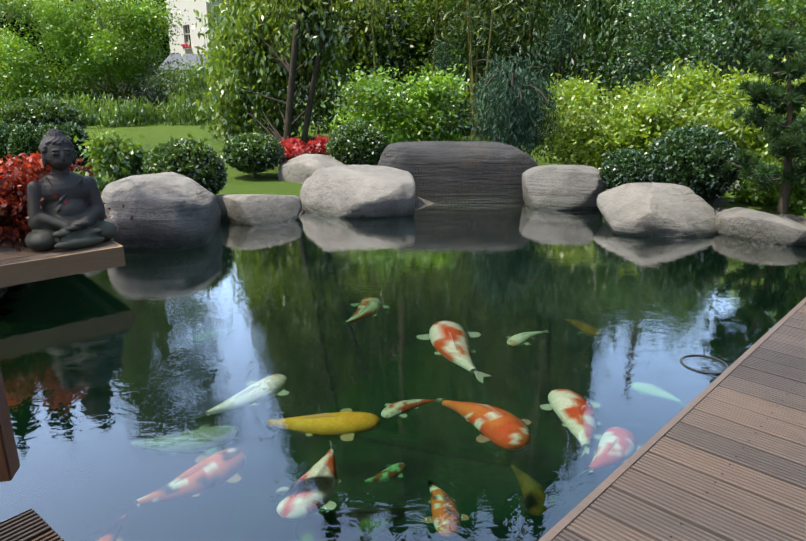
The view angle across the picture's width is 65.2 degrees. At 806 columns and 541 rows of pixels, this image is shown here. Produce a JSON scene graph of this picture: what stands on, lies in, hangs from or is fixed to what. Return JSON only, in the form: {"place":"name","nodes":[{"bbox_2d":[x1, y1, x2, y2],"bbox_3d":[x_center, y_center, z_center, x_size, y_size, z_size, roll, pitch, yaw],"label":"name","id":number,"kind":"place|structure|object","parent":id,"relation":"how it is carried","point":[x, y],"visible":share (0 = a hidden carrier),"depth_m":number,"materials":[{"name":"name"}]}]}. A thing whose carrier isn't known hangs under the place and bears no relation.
{"place":"outdoors","nodes":[
{"label":"outdoors","id":0,"kind":"place"},
{"bbox_2d":[0,367,19,481],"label":"post","id":1,"kind":"object","parent":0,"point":[9,463],"visible":1,"depth_m":2.15,"materials":[{"name":"brown wood"}]},
{"bbox_2d":[0,508,63,540],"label":"wooden decking","id":2,"kind":"object","parent":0,"point":[30,525],"visible":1,"depth_m":1.93,"materials":[{"name":"brown wood"}]},
{"bbox_2d":[0,231,117,264],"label":"platform top","id":3,"kind":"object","parent":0,"point":[9,254],"depth_m":4.60,"materials":[{"name":"brown wood"}]},
{"bbox_2d":[0,239,125,287],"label":"platform edge","id":4,"kind":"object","parent":3,"relation":"attached to","point":[18,273],"depth_m":4.49,"materials":[{"name":"brown wood"}]},
{"bbox_2d":[0,0,129,31],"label":"tall wood","id":5,"kind":"object","parent":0,"point":[13,23],"depth_m":30.90,"materials":[{"name":"green plant"}]},
{"bbox_2d":[163,72,207,104],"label":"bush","id":6,"kind":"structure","parent":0,"point":[181,88],"depth_m":42.40,"materials":[{"name":"green plant"}]},
{"bbox_2d":[158,54,209,71],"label":"lean to roof","id":7,"kind":"object","parent":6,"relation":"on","point":[193,58],"visible":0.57,"depth_m":43.45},
{"bbox_2d":[0,0,523,98],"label":"woodland backdrop","id":8,"kind":"structure","parent":0,"point":[53,57],"depth_m":52.65,"materials":[{"name":"green plant"}]},
{"bbox_2d":[0,203,805,540],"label":"pond water","id":9,"kind":"structure","parent":0,"point":[310,377],"depth_m":3.48,"materials":[{"name":"green liquid"}]},
{"bbox_2d":[680,354,728,372],"bbox_3d":[1.688,0.546,3.537,0.250,0.056,0.250,0,17,1],"label":"ring","id":10,"kind":"object","parent":9,"relation":"in","point":[684,364],"visible":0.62,"depth_m":3.55,"materials":[{"name":"black"}]},
{"bbox_2d":[0,99,805,298],"bbox_3d":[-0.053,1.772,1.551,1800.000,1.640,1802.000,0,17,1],"label":"ground","id":11,"kind":"structure","parent":0,"point":[268,182],"depth_m":11.90,"materials":[{"name":"green plant"}]},
{"bbox_2d":[0,128,15,166],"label":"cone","id":12,"kind":"object","parent":11,"relation":"on","point":[2,141],"visible":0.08,"depth_m":10.34,"materials":[{"name":"green plant"}]},
{"bbox_2d":[10,127,37,163],"bbox_3d":[-6.154,-1.979,10.390,0.558,0.753,0.558,0,17,1],"label":"bush","id":13,"kind":"object","parent":11,"relation":"on","point":[33,150],"visible":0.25,"depth_m":10.15,"materials":[{"name":"green plant"}]},
{"bbox_2d":[8,106,65,128],"bbox_3d":[-6.902,-2.805,12.000,1.276,0.791,1.276,0,17,1],"label":"shrub","id":14,"kind":"object","parent":11,"relation":"on","point":[30,114],"depth_m":11.50,"materials":[{"name":"green plant"}]},
{"bbox_2d":[37,127,51,153],"bbox_3d":[-5.843,-2.007,10.483,0.558,0.753,0.558,0,17,1],"label":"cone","id":15,"kind":"object","parent":11,"relation":"on","point":[41,135],"visible":0.04,"depth_m":10.23,"materials":[{"name":"green plant"}]},
{"bbox_2d":[63,126,89,164],"bbox_3d":[-5.603,-2.065,10.678,0.558,0.753,0.558,0,17,1],"label":"bush","id":16,"kind":"object","parent":11,"relation":"on","point":[72,137],"visible":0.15,"depth_m":10.50,"materials":[{"name":"green plant"}]},
{"bbox_2d":[119,68,168,101],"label":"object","id":17,"kind":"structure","parent":11,"relation":"on","point":[148,82],"depth_m":46.21,"materials":[{"name":"green plant"}]},
{"bbox_2d":[101,172,220,249],"bbox_3d":[-2.471,-0.574,6.555,1.164,0.867,1.511,0,17,1],"label":"rock","id":18,"kind":"object","parent":11,"relation":"on","point":[168,210],"visible":0.79,"depth_m":5.93,"materials":[{"name":"grey stone"}]},
{"bbox_2d":[150,145,215,187],"bbox_3d":[-2.501,-1.135,7.240,0.790,0.648,0.790,0,17,1],"label":"shrub","id":19,"kind":"object","parent":11,"relation":"on","point":[184,173],"visible":0.02,"depth_m":6.92,"materials":[{"name":"green plant"}]},
{"bbox_2d":[165,0,300,99],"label":"house walls","id":20,"kind":"structure","parent":11,"relation":"on","point":[190,6],"depth_m":48.91,"materials":[{"name":"white paint"}]},
{"bbox_2d":[181,43,190,48],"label":"flowers","id":21,"kind":"object","parent":20,"relation":"attached to","point":[185,45],"visible":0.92,"depth_m":49.67,"materials":[{"name":"red plant"}]},
{"bbox_2d":[182,25,191,49],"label":"window frame","id":22,"kind":"object","parent":20,"relation":"in","point":[188,37],"visible":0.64,"depth_m":49.66,"materials":[{"name":"white wood"}]},
{"bbox_2d":[185,25,190,45],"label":"window","id":23,"kind":"structure","parent":22,"relation":"in","point":[189,34],"depth_m":49.90,"materials":[{"name":"black glass"}]},
{"bbox_2d":[226,136,278,169],"bbox_3d":[-2.203,-1.734,9.275,0.775,0.512,0.775,0,17,1],"label":"shrub","id":24,"kind":"object","parent":11,"relation":"on","point":[263,163],"visible":0.15,"depth_m":8.97,"materials":[{"name":"green plant"}]},
{"bbox_2d":[215,194,301,225],"bbox_3d":[-1.703,-0.730,7.365,0.979,0.412,0.895,-10,19,-31],"label":"rock","id":25,"kind":"object","parent":11,"relation":"on","point":[254,209],"visible":0.81,"depth_m":7.05,"materials":[{"name":"grey stone"}]},
{"bbox_2d":[278,154,345,183],"bbox_3d":[-1.290,-1.355,9.246,1.121,0.667,1.087,0,17,1],"label":"rock","id":26,"kind":"object","parent":11,"relation":"on","point":[302,168],"visible":0.31,"depth_m":8.96,"materials":[{"name":"grey stone"}]},
{"bbox_2d":[331,125,380,164],"bbox_3d":[-0.712,-1.863,9.650,0.808,0.728,0.808,0,17,1],"label":"shrub","id":27,"kind":"object","parent":11,"relation":"on","point":[363,145],"visible":0.29,"depth_m":9.32,"materials":[{"name":"green plant"}]},
{"bbox_2d":[299,164,415,217],"bbox_3d":[-0.562,-0.928,7.787,1.429,0.690,1.157,0,17,1],"label":"rock","id":28,"kind":"object","parent":11,"relation":"on","point":[359,191],"visible":0.85,"depth_m":7.41,"materials":[{"name":"grey stone"}]},
{"bbox_2d":[0,96,743,200],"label":"rounded bushes","id":29,"kind":"object","parent":11,"relation":"on","point":[71,116],"visible":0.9,"depth_m":7.53,"materials":[{"name":"green plant"}]},
{"bbox_2d":[0,0,805,250],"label":"foliage","id":30,"kind":"object","parent":11,"relation":"on","point":[612,113],"depth_m":13.62,"materials":[{"name":"green plant"}]},
{"bbox_2d":[28,0,805,70],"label":"leaf crown","id":31,"kind":"object","parent":30,"relation":"attached to","point":[306,25],"visible":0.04,"depth_m":13.30},
{"bbox_2d":[0,0,805,238],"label":"branches","id":32,"kind":"object","parent":11,"relation":"on","point":[291,69],"depth_m":12.98,"materials":[{"name":"brown wood"}]},
{"bbox_2d":[377,141,537,202],"bbox_3d":[0.720,-1.218,8.599,2.200,1.025,0.897,0,17,1],"label":"rock","id":33,"kind":"object","parent":11,"relation":"on","point":[465,172],"visible":0.5,"depth_m":8.16,"materials":[{"name":"grey stone"}]},
{"bbox_2d":[370,0,579,141],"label":"bamboo stalks","id":34,"kind":"object","parent":11,"relation":"on","point":[471,62],"visible":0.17,"depth_m":14.51,"materials":[{"name":"plant"}]},
{"bbox_2d":[522,165,605,210],"bbox_3d":[2.062,-1.028,8.134,1.058,0.665,0.916,0,17,1],"label":"rock","id":35,"kind":"object","parent":11,"relation":"on","point":[564,187],"visible":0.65,"depth_m":7.81,"materials":[{"name":"grey stone"}]},
{"bbox_2d":[423,0,805,191],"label":"tree foliage","id":36,"kind":"object","parent":11,"relation":"on","point":[523,113],"visible":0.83,"depth_m":8.70,"materials":[{"name":"green plant"}]},
{"bbox_2d":[604,153,650,187],"bbox_3d":[2.792,-1.214,7.799,0.620,0.509,0.620,0,17,1],"label":"shrub","id":37,"kind":"object","parent":11,"relation":"on","point":[629,168],"visible":0.19,"depth_m":7.55,"materials":[{"name":"green plant"}]},
{"bbox_2d":[597,183,716,237],"bbox_3d":[2.803,-0.634,6.953,1.237,0.614,1.217,0,17,1],"label":"rock","id":38,"kind":"object","parent":11,"relation":"on","point":[657,209],"visible":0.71,"depth_m":6.58,"materials":[{"name":"grey stone"}]},
{"bbox_2d":[538,297,805,540],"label":"deck fascia","id":39,"kind":"structure","parent":11,"relation":"on","point":[569,518],"depth_m":2.40,"materials":[{"name":"brown wood"}]},
{"bbox_2d":[552,303,805,540],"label":"deck","id":40,"kind":"structure","parent":11,"relation":"on","point":[665,483],"depth_m":2.22,"materials":[{"name":"brown wood"}]},
{"bbox_2d":[669,378,800,537],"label":"deck screws","id":41,"kind":"object","parent":40,"relation":"on","point":[729,464],"visible":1,"depth_m":2.21,"materials":[{"name":"grey metal"}]},
{"bbox_2d":[653,133,730,192],"bbox_3d":[3.426,-1.263,7.464,0.910,0.773,0.910,0,17,1],"label":"shrub","id":42,"kind":"object","parent":11,"relation":"on","point":[705,165],"visible":0.15,"depth_m":7.12,"materials":[{"name":"green plant"}]},
{"bbox_2d":[705,198,729,205],"bbox_3d":[3.700,-0.732,7.486,0.346,0.278,0.367,0,17,1],"label":"rock","id":43,"kind":"object","parent":11,"relation":"on","point":[718,202],"visible":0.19,"depth_m":7.41,"materials":[{"name":"grey stone"}]},
{"bbox_2d":[729,180,739,191],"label":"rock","id":44,"kind":"object","parent":11,"relation":"on","point":[731,187],"depth_m":8.36,"materials":[{"name":"grey stone"}]},
{"bbox_2d":[715,207,805,245],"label":"rock","id":45,"kind":"object","parent":11,"relation":"on","point":[746,223],"visible":0.81,"depth_m":6.25,"materials":[{"name":"grey stone"}]},
{"bbox_3d":[-3.993,0.395,4.751,3.530,1.051,3.476,0,17,1],"label":"buddha platform","id":46,"kind":"object","parent":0,"visible":0},
{"bbox_2d":[25,128,117,250],"bbox_3d":[-2.500,-0.605,4.662,0.641,0.866,0.417,-15,22,-41],"label":"buddha statue","id":47,"kind":"object","parent":46,"relation":"on","point":[78,221],"visible":1,"depth_m":4.60,"materials":[{"name":"stone"}]}
]}

